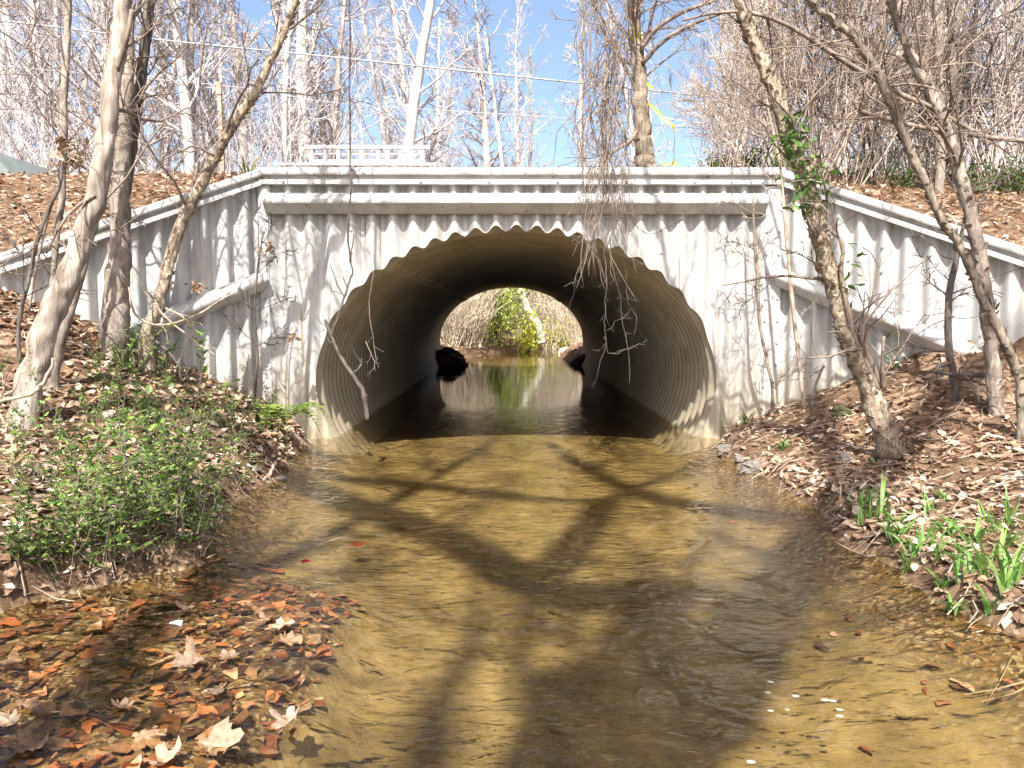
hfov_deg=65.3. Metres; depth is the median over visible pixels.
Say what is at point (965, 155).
bare shrub
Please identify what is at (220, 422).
shrub
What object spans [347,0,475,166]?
bare tree
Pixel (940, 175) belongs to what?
slope tree
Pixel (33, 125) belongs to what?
bare shrub
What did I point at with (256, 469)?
rock
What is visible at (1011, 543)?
green shoot
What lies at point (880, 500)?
green shoot
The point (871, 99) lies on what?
bare tree
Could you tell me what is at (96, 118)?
bare tree
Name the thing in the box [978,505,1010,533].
green shoot
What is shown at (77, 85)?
bare tree
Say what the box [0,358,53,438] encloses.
broken limb
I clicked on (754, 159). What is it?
evergreen bush
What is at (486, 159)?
bare tree
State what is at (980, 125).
bare shrub
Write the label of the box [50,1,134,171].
bare tree
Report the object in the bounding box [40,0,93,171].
bare tree
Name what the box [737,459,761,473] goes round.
rock
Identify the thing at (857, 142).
bare shrub
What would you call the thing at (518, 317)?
dry brush
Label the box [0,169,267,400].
wing wall
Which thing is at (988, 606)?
green shoot
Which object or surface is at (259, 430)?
shrub
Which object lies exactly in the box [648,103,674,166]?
yellow tape
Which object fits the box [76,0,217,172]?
bare tree
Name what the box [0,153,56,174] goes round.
shed
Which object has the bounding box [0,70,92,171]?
bare shrub
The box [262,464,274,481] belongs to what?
stick
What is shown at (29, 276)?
slim tree
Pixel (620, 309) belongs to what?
hanging vine
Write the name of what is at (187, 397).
shrub
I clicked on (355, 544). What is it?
floating leaf
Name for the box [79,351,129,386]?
shrub
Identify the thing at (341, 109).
bare tree
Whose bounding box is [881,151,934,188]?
undergrowth bush
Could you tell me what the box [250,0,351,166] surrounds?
bare tree
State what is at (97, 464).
shrub
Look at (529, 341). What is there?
vine thicket
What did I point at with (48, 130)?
bare shrub
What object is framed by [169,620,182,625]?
white scrap
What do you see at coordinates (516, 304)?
dry brush
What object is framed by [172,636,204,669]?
lobed leaf
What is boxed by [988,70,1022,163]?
bare shrub
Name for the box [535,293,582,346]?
dry brush
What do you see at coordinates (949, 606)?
green shoot
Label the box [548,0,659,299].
vine tangle
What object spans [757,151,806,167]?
cane grass
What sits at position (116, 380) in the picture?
shrub
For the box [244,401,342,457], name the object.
fern
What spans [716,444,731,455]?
rock
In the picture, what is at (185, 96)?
bare tree
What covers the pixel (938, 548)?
green shoot
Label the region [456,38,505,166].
bare tree
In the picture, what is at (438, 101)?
bare tree
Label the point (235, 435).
shrub
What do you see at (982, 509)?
green shoot
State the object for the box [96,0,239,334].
dark tree
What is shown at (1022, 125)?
bare shrub
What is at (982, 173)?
undergrowth bush
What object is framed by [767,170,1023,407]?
wing wall
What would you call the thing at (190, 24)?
bare tree
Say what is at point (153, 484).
shrub
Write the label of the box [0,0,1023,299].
sky
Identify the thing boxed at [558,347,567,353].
boulder
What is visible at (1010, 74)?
bare tree
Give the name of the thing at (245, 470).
shrub
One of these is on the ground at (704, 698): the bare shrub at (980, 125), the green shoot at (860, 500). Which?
the green shoot at (860, 500)
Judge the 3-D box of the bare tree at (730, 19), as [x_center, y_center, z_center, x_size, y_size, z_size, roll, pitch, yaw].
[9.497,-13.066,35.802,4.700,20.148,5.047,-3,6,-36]
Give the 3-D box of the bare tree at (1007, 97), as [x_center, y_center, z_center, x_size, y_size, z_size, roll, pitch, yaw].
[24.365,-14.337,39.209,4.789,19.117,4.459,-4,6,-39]
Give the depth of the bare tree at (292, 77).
30.71 m
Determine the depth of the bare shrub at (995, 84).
9.98 m
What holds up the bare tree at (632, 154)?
on the ground at (704, 698)
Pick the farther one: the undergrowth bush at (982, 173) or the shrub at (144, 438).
the undergrowth bush at (982, 173)
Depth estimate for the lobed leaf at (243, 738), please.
2.55 m
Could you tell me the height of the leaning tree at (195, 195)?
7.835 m
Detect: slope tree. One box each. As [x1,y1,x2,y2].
[857,0,1022,191]
[869,0,945,193]
[929,0,985,143]
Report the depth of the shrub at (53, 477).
4.10 m
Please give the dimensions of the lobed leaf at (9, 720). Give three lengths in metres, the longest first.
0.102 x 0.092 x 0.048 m
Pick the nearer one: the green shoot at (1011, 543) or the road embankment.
the green shoot at (1011, 543)
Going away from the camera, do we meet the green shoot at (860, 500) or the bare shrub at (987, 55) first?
the green shoot at (860, 500)
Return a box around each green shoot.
[847,482,869,512]
[849,502,873,526]
[851,485,884,506]
[861,499,880,525]
[866,472,907,516]
[873,518,919,545]
[875,510,910,526]
[883,522,920,534]
[883,530,934,557]
[896,547,921,574]
[909,510,947,544]
[912,530,967,562]
[917,491,942,513]
[920,566,961,592]
[922,512,966,535]
[927,515,992,544]
[930,487,953,499]
[935,590,980,616]
[940,543,981,569]
[945,535,978,555]
[948,540,975,584]
[952,527,1021,576]
[969,582,1020,616]
[976,499,998,522]
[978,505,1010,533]
[978,521,1021,560]
[979,542,1023,596]
[993,538,1023,589]
[994,524,1023,546]
[1002,483,1023,525]
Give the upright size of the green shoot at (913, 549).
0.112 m
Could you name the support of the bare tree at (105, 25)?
on the ground at (704, 698)
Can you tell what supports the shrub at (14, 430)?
on the ground at (704, 698)
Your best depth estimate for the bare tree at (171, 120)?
32.19 m
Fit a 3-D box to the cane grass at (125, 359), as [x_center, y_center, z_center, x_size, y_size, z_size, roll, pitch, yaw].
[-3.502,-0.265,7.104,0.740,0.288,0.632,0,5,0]
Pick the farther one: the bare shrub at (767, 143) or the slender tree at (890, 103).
the bare shrub at (767, 143)
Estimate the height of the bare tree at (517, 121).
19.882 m
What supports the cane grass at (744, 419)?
on the ground at (704, 698)
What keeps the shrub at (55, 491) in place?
on the ground at (704, 698)
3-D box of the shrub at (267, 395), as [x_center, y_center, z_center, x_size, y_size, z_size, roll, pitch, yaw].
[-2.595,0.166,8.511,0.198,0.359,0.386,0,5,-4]
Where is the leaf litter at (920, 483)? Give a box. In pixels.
[0,165,1023,628]
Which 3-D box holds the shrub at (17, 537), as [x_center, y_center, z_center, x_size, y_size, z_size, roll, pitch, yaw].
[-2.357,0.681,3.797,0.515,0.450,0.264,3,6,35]
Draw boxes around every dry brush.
[441,294,487,346]
[447,288,511,347]
[453,288,510,347]
[473,288,516,329]
[479,288,535,328]
[500,289,549,339]
[511,289,573,349]
[516,290,562,333]
[529,291,579,346]
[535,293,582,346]
[539,297,581,338]
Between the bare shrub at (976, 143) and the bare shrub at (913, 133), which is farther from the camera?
the bare shrub at (976, 143)
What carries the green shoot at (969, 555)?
on the ground at (704, 698)
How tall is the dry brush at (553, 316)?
6.406 m
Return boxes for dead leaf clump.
[184,280,207,293]
[259,241,275,255]
[281,327,301,343]
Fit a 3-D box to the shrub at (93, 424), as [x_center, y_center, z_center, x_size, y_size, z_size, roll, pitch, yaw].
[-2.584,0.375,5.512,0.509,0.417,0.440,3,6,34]
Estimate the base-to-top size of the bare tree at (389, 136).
14.649 m
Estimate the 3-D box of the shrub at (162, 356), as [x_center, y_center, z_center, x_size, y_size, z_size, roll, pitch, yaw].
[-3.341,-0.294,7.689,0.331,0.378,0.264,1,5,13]
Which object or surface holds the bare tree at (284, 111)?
on the ground at (704, 698)
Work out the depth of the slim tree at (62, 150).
6.42 m
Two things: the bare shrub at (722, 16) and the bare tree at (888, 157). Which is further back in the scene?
the bare tree at (888, 157)
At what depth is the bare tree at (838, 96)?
47.47 m
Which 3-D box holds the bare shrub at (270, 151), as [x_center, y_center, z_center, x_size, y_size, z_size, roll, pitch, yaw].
[-6.646,-7.370,26.972,5.229,9.720,8.801,4,6,40]
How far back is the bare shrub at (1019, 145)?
11.67 m
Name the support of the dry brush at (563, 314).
on the ground at (704, 698)
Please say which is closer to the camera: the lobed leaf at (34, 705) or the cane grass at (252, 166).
the lobed leaf at (34, 705)
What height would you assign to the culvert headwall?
3.504 m
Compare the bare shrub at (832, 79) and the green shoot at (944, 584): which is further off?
the bare shrub at (832, 79)
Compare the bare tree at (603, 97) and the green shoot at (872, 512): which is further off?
the bare tree at (603, 97)
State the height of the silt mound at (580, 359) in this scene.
0.967 m
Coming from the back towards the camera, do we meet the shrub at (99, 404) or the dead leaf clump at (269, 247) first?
the dead leaf clump at (269, 247)
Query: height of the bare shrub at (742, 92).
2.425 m
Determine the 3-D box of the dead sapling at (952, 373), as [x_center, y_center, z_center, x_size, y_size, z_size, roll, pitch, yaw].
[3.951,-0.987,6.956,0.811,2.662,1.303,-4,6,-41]
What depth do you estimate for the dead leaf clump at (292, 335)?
8.38 m
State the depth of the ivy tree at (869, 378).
6.25 m
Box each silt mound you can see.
[435,346,467,366]
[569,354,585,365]
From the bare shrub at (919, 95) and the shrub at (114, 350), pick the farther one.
the bare shrub at (919, 95)
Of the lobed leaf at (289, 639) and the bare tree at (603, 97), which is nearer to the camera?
the lobed leaf at (289, 639)
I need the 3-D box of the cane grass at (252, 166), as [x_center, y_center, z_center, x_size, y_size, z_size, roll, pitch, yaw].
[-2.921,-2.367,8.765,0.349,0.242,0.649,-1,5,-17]
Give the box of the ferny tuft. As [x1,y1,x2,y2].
[772,438,791,450]
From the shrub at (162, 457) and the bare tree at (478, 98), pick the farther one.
the bare tree at (478, 98)
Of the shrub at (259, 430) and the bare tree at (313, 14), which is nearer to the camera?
the shrub at (259, 430)
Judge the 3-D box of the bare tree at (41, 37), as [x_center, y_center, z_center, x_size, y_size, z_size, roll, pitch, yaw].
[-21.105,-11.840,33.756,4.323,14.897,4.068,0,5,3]
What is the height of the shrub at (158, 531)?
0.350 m
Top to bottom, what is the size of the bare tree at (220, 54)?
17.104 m
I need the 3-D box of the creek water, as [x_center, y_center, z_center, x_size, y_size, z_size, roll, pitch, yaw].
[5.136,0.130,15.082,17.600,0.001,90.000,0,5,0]
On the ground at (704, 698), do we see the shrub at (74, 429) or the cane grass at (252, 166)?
the shrub at (74, 429)
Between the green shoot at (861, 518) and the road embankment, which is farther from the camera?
the road embankment
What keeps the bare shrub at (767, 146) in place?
on the road embankment
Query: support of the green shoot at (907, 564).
on the ground at (704, 698)
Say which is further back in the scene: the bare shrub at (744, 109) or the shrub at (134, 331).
the bare shrub at (744, 109)
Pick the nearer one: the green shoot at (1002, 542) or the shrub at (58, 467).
the green shoot at (1002, 542)
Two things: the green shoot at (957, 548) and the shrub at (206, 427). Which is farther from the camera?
the shrub at (206, 427)
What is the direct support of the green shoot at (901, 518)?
on the ground at (704, 698)
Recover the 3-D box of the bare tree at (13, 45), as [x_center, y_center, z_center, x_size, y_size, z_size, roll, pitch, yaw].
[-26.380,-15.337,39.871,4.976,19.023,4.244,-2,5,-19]
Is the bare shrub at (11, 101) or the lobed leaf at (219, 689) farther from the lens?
the bare shrub at (11, 101)
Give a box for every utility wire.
[0,65,1016,154]
[1,20,1022,127]
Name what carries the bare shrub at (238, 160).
on the ground at (704, 698)
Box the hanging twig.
[365,264,382,377]
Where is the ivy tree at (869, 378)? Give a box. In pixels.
[682,0,1023,463]
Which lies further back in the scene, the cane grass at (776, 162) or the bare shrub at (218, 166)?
the bare shrub at (218, 166)
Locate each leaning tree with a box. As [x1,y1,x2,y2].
[0,0,219,429]
[0,0,244,392]
[89,0,377,374]
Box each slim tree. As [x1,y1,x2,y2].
[0,0,179,316]
[0,161,93,363]
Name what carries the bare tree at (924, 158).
on the ground at (704, 698)
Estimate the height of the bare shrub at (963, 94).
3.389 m
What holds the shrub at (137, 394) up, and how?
on the ground at (704, 698)
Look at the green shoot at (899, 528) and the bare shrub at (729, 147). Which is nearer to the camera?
the green shoot at (899, 528)
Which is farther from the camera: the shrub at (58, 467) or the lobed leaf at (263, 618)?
the shrub at (58, 467)
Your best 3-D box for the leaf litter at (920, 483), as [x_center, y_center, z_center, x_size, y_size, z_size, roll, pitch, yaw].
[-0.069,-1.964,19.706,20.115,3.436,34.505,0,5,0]
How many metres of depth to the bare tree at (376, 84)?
44.52 m
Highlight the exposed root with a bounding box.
[823,467,872,521]
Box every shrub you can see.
[0,0,165,173]
[0,62,147,170]
[0,64,173,172]
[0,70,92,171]
[0,115,50,164]
[0,345,41,448]
[0,429,61,494]
[0,476,47,569]
[0,502,99,586]
[1,84,76,160]
[5,433,92,482]
[18,397,133,491]
[23,457,115,519]
[24,480,109,566]
[39,456,144,542]
[43,401,97,438]
[54,414,206,568]
[68,378,118,423]
[68,458,161,586]
[70,76,341,173]
[73,435,194,544]
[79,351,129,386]
[79,414,172,562]
[80,486,190,559]
[81,434,189,517]
[83,331,130,366]
[89,386,211,487]
[89,409,175,462]
[91,341,153,405]
[98,473,188,554]
[103,354,171,436]
[113,101,262,174]
[113,315,169,373]
[127,369,165,419]
[130,320,142,350]
[132,432,201,510]
[134,59,237,172]
[135,315,261,536]
[135,392,225,475]
[137,42,351,173]
[140,459,243,529]
[144,476,236,556]
[153,338,182,368]
[157,401,198,422]
[164,362,218,409]
[165,491,233,544]
[172,401,220,447]
[188,20,401,170]
[190,446,241,492]
[196,397,263,456]
[197,95,275,172]
[201,395,242,428]
[211,376,240,411]
[220,437,261,488]
[234,411,275,436]
[250,392,277,418]
[257,81,395,166]
[257,383,278,407]
[644,24,806,166]
[652,0,907,179]
[654,1,812,166]
[664,0,871,166]
[667,57,768,165]
[670,0,787,166]
[684,0,913,166]
[688,0,836,166]
[691,0,905,171]
[701,121,808,166]
[710,3,977,174]
[712,0,1019,186]
[715,97,992,171]
[717,1,931,174]
[724,72,895,168]
[738,0,921,179]
[740,0,985,186]
[755,0,932,179]
[762,0,1023,186]
[789,0,1023,179]
[799,11,914,172]
[801,3,1023,174]
[817,1,1023,173]
[825,0,1011,174]
[825,88,1023,174]
[828,0,1019,182]
[844,0,1023,173]
[854,84,991,170]
[860,0,1023,177]
[873,1,1023,172]
[875,0,1023,184]
[876,4,1023,172]
[876,122,1023,174]
[892,91,1005,174]
[898,0,1023,196]
[900,61,1013,171]
[907,0,1023,161]
[949,5,1023,165]
[978,4,1022,149]
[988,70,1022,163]
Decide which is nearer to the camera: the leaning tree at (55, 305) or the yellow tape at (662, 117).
the leaning tree at (55, 305)
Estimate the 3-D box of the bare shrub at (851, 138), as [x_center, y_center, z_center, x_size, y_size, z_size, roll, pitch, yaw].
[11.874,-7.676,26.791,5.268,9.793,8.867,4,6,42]
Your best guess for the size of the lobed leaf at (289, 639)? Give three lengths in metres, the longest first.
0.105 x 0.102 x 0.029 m
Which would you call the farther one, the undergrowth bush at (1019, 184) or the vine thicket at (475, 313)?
the vine thicket at (475, 313)
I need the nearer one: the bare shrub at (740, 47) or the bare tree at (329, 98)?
the bare shrub at (740, 47)
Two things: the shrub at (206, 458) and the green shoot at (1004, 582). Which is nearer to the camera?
the green shoot at (1004, 582)
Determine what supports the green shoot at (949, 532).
on the ground at (704, 698)
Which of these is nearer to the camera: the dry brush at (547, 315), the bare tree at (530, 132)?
the dry brush at (547, 315)
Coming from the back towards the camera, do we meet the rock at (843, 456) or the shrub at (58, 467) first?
the rock at (843, 456)
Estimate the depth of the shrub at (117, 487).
4.10 m
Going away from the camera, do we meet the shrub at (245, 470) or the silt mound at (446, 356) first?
the shrub at (245, 470)
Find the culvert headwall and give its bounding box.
[256,167,785,454]
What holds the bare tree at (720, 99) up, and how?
on the ground at (704, 698)
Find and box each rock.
[251,466,261,472]
[275,475,287,482]
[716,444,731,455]
[734,455,744,462]
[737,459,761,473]
[832,405,854,417]
[835,452,856,463]
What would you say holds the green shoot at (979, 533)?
on the ground at (704, 698)
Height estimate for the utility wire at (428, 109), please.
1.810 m
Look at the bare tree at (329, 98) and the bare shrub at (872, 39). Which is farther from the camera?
the bare tree at (329, 98)
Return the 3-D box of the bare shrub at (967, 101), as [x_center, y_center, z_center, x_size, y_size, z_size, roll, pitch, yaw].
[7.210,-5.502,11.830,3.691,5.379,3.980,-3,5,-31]
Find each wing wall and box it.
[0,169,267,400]
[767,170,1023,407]
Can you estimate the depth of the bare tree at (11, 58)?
29.83 m
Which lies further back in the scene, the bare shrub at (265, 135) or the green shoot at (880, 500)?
the bare shrub at (265, 135)
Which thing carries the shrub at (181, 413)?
on the ground at (704, 698)
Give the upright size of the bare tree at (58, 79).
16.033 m
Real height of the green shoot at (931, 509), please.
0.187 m
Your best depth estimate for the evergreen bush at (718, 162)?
10.78 m
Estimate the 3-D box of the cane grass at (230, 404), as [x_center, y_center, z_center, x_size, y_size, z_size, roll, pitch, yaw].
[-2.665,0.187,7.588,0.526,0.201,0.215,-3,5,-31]
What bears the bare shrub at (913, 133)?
on the road embankment
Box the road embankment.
[0,172,1023,252]
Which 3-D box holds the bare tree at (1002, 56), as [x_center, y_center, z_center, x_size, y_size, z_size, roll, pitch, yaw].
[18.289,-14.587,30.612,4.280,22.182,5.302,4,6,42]
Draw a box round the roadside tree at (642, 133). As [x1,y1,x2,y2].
[548,0,735,166]
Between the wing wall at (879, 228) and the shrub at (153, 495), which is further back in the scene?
the wing wall at (879, 228)
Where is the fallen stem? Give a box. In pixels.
[128,287,234,360]
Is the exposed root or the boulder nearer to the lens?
the exposed root
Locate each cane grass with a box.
[75,338,145,368]
[211,392,249,413]
[233,155,259,173]
[738,409,756,424]
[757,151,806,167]
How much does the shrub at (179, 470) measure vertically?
1.206 m
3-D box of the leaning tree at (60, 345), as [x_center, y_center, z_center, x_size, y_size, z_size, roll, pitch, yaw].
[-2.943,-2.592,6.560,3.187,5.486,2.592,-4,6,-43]
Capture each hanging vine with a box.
[332,0,366,262]
[567,204,682,388]
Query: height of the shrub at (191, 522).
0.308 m
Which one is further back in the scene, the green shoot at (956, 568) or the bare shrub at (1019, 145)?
the bare shrub at (1019, 145)
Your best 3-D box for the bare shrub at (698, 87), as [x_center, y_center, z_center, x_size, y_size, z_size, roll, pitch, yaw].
[2.470,-3.377,9.445,1.486,1.849,1.574,-2,5,-22]
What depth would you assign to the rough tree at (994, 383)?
6.46 m
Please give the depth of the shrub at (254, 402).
7.98 m
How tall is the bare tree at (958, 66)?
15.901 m
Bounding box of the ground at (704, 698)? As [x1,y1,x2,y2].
[0,292,1023,767]
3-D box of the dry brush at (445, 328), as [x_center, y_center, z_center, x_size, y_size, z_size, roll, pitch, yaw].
[-2.061,-2.864,27.752,2.554,3.203,3.536,0,5,0]
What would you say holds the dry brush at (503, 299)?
on the ground at (704, 698)
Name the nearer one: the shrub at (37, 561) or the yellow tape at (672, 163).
the shrub at (37, 561)
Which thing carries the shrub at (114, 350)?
on the ground at (704, 698)
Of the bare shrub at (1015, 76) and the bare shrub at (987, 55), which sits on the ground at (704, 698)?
the bare shrub at (1015, 76)
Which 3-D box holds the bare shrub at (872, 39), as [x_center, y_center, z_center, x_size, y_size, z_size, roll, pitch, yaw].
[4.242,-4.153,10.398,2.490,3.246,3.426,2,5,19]
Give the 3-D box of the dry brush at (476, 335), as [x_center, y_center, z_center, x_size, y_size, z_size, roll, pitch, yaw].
[-1.222,-3.411,30.505,3.192,4.004,4.420,3,5,31]
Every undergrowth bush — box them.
[830,152,901,184]
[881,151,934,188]
[945,148,1008,192]
[978,151,1023,192]
[989,149,1023,192]
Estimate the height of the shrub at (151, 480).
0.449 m
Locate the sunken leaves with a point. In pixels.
(60, 740)
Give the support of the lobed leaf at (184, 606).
on the creek water
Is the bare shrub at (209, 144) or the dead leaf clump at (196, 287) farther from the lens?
the bare shrub at (209, 144)
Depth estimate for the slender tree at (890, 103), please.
5.89 m
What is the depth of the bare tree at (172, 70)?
47.13 m
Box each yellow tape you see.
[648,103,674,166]
[660,161,677,166]
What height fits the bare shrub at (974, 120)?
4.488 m
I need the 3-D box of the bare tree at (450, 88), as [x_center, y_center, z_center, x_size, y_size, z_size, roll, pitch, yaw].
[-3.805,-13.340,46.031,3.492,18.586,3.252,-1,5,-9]
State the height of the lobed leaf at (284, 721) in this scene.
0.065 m
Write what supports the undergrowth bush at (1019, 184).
on the road embankment
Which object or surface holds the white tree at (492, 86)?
on the ground at (704, 698)
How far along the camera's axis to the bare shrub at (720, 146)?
11.05 m
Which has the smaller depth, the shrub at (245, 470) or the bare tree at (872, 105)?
the shrub at (245, 470)
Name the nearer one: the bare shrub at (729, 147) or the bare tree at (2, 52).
the bare shrub at (729, 147)
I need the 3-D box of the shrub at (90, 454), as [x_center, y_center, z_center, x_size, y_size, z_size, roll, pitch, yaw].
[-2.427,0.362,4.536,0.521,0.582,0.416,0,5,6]
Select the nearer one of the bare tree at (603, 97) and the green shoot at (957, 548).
the green shoot at (957, 548)
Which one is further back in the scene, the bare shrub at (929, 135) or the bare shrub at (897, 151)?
the bare shrub at (897, 151)
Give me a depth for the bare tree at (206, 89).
33.60 m
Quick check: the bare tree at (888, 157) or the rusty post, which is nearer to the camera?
the rusty post
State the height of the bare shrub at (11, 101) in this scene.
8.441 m
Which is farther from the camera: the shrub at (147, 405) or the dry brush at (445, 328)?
the dry brush at (445, 328)
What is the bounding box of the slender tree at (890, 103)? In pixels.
[764,0,1023,440]
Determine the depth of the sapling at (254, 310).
8.17 m
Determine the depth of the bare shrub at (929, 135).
10.13 m
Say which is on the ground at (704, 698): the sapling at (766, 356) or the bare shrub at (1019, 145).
the sapling at (766, 356)
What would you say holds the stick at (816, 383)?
on the ground at (704, 698)
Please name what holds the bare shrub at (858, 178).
on the road embankment
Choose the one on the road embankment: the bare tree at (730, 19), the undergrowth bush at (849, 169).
the undergrowth bush at (849, 169)
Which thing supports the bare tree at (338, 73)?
on the ground at (704, 698)
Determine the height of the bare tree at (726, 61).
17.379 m
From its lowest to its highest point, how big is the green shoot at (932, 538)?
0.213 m
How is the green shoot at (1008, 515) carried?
on the ground at (704, 698)
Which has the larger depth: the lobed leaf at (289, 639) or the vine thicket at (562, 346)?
the vine thicket at (562, 346)
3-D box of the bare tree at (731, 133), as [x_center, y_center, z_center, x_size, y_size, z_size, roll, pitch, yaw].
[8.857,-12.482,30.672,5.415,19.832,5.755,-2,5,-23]
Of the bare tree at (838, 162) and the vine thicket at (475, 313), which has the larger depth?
the vine thicket at (475, 313)
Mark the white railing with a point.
(338, 161)
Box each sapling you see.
[221,192,298,404]
[716,0,815,408]
[722,195,818,415]
[905,118,1023,404]
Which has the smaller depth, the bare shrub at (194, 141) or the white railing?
the white railing
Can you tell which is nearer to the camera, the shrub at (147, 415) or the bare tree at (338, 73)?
the shrub at (147, 415)
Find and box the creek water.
[0,347,1022,767]
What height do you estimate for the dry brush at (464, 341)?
4.283 m
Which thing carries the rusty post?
on the road embankment
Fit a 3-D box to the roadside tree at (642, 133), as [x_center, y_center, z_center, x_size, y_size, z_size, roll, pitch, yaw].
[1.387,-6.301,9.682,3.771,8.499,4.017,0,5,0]
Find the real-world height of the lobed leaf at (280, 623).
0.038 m
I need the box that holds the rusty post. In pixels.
[216,82,224,174]
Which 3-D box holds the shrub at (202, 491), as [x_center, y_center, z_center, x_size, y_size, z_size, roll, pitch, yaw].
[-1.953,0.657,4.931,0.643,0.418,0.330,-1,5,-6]
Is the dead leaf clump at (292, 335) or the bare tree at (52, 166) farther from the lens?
the bare tree at (52, 166)
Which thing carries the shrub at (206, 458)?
on the ground at (704, 698)
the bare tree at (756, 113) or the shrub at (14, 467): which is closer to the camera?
the shrub at (14, 467)
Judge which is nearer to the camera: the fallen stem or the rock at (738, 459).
the fallen stem
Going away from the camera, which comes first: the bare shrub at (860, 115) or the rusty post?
the rusty post
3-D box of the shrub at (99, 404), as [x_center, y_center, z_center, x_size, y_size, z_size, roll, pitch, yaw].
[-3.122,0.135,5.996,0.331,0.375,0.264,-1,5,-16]
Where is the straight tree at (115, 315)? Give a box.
[0,0,215,366]
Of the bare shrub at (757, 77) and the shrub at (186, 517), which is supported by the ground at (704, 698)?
the shrub at (186, 517)
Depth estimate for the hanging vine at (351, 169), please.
8.02 m
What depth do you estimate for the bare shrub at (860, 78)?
9.36 m
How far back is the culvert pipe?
11.64 m
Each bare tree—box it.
[0,0,27,140]
[0,0,46,164]
[0,0,59,154]
[0,0,74,168]
[1,0,69,168]
[7,0,55,168]
[12,0,85,172]
[21,0,97,172]
[27,1,74,169]
[33,0,161,165]
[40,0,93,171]
[44,0,112,173]
[45,0,197,172]
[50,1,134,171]
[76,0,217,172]
[93,0,247,173]
[135,0,256,172]
[137,0,217,172]
[139,0,200,170]
[142,0,253,172]
[179,0,322,171]
[179,11,245,167]
[197,0,245,173]
[227,5,277,170]
[242,0,334,162]
[245,0,338,169]
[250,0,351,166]
[264,0,347,163]
[273,1,351,166]
[277,0,397,166]
[321,27,362,166]
[327,0,418,158]
[341,20,382,158]
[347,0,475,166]
[357,5,428,166]
[367,0,482,166]
[392,2,467,166]
[416,0,473,166]
[434,0,527,307]
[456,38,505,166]
[496,0,539,313]
[503,23,557,315]
[555,0,602,316]
[572,13,623,166]
[583,0,672,166]
[618,25,676,166]
[656,0,807,166]
[680,0,786,169]
[681,0,775,166]
[695,0,786,159]
[718,0,805,166]
[736,3,798,165]
[767,0,876,171]
[780,2,870,171]
[797,0,886,170]
[815,0,860,158]
[852,0,932,175]
[853,3,918,172]
[858,1,914,165]
[875,3,996,173]
[902,1,988,170]
[964,0,1023,171]
[965,0,1023,170]
[966,0,1023,171]
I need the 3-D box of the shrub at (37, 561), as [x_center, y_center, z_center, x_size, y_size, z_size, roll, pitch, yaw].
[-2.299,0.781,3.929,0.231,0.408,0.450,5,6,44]
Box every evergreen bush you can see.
[700,145,745,166]
[738,142,768,166]
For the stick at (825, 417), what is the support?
on the ground at (704, 698)
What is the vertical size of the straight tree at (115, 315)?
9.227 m
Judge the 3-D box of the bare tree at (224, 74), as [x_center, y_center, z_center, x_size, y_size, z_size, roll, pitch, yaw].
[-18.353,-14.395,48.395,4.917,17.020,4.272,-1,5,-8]
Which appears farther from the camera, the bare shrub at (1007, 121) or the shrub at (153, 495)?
the bare shrub at (1007, 121)
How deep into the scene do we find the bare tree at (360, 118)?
49.70 m
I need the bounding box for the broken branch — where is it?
[321,234,369,419]
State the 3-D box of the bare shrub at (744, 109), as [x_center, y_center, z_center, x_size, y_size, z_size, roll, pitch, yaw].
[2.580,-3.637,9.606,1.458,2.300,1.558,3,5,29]
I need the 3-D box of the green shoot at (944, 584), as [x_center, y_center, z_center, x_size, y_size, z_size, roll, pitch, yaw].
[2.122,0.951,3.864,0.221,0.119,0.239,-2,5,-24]
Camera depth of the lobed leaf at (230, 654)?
3.22 m
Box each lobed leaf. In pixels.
[0,708,21,726]
[5,727,48,752]
[15,695,55,718]
[111,697,134,708]
[131,728,166,750]
[142,735,180,767]
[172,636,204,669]
[175,600,195,610]
[198,716,243,755]
[201,681,226,694]
[219,649,242,659]
[223,736,247,753]
[253,611,273,624]
[268,617,294,631]
[269,705,299,733]
[279,630,302,645]
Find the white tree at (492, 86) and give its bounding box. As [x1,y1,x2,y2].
[449,8,545,344]
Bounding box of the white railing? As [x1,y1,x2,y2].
[275,145,436,166]
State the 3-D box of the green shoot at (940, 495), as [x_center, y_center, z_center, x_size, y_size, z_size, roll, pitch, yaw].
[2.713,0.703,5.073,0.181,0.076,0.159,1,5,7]
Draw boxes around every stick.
[155,340,190,382]
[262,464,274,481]
[807,365,825,423]
[812,404,829,425]
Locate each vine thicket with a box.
[452,288,510,336]
[468,288,539,345]
[509,302,569,351]
[545,314,578,349]
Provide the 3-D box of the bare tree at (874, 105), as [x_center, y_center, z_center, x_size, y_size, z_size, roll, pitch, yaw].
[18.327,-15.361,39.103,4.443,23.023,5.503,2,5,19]
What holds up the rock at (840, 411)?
on the ground at (704, 698)
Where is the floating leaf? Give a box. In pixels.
[350,542,366,546]
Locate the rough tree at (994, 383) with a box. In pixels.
[767,0,1023,415]
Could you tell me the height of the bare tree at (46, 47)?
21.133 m
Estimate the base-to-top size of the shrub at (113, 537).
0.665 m
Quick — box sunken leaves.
[0,448,1021,767]
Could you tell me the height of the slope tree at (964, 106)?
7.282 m
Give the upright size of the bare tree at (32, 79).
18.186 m
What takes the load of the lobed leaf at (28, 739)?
on the creek water
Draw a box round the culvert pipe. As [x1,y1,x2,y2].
[316,225,716,455]
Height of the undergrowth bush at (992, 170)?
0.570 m
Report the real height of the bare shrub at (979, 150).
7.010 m
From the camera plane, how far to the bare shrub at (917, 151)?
11.75 m
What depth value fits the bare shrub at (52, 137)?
24.38 m

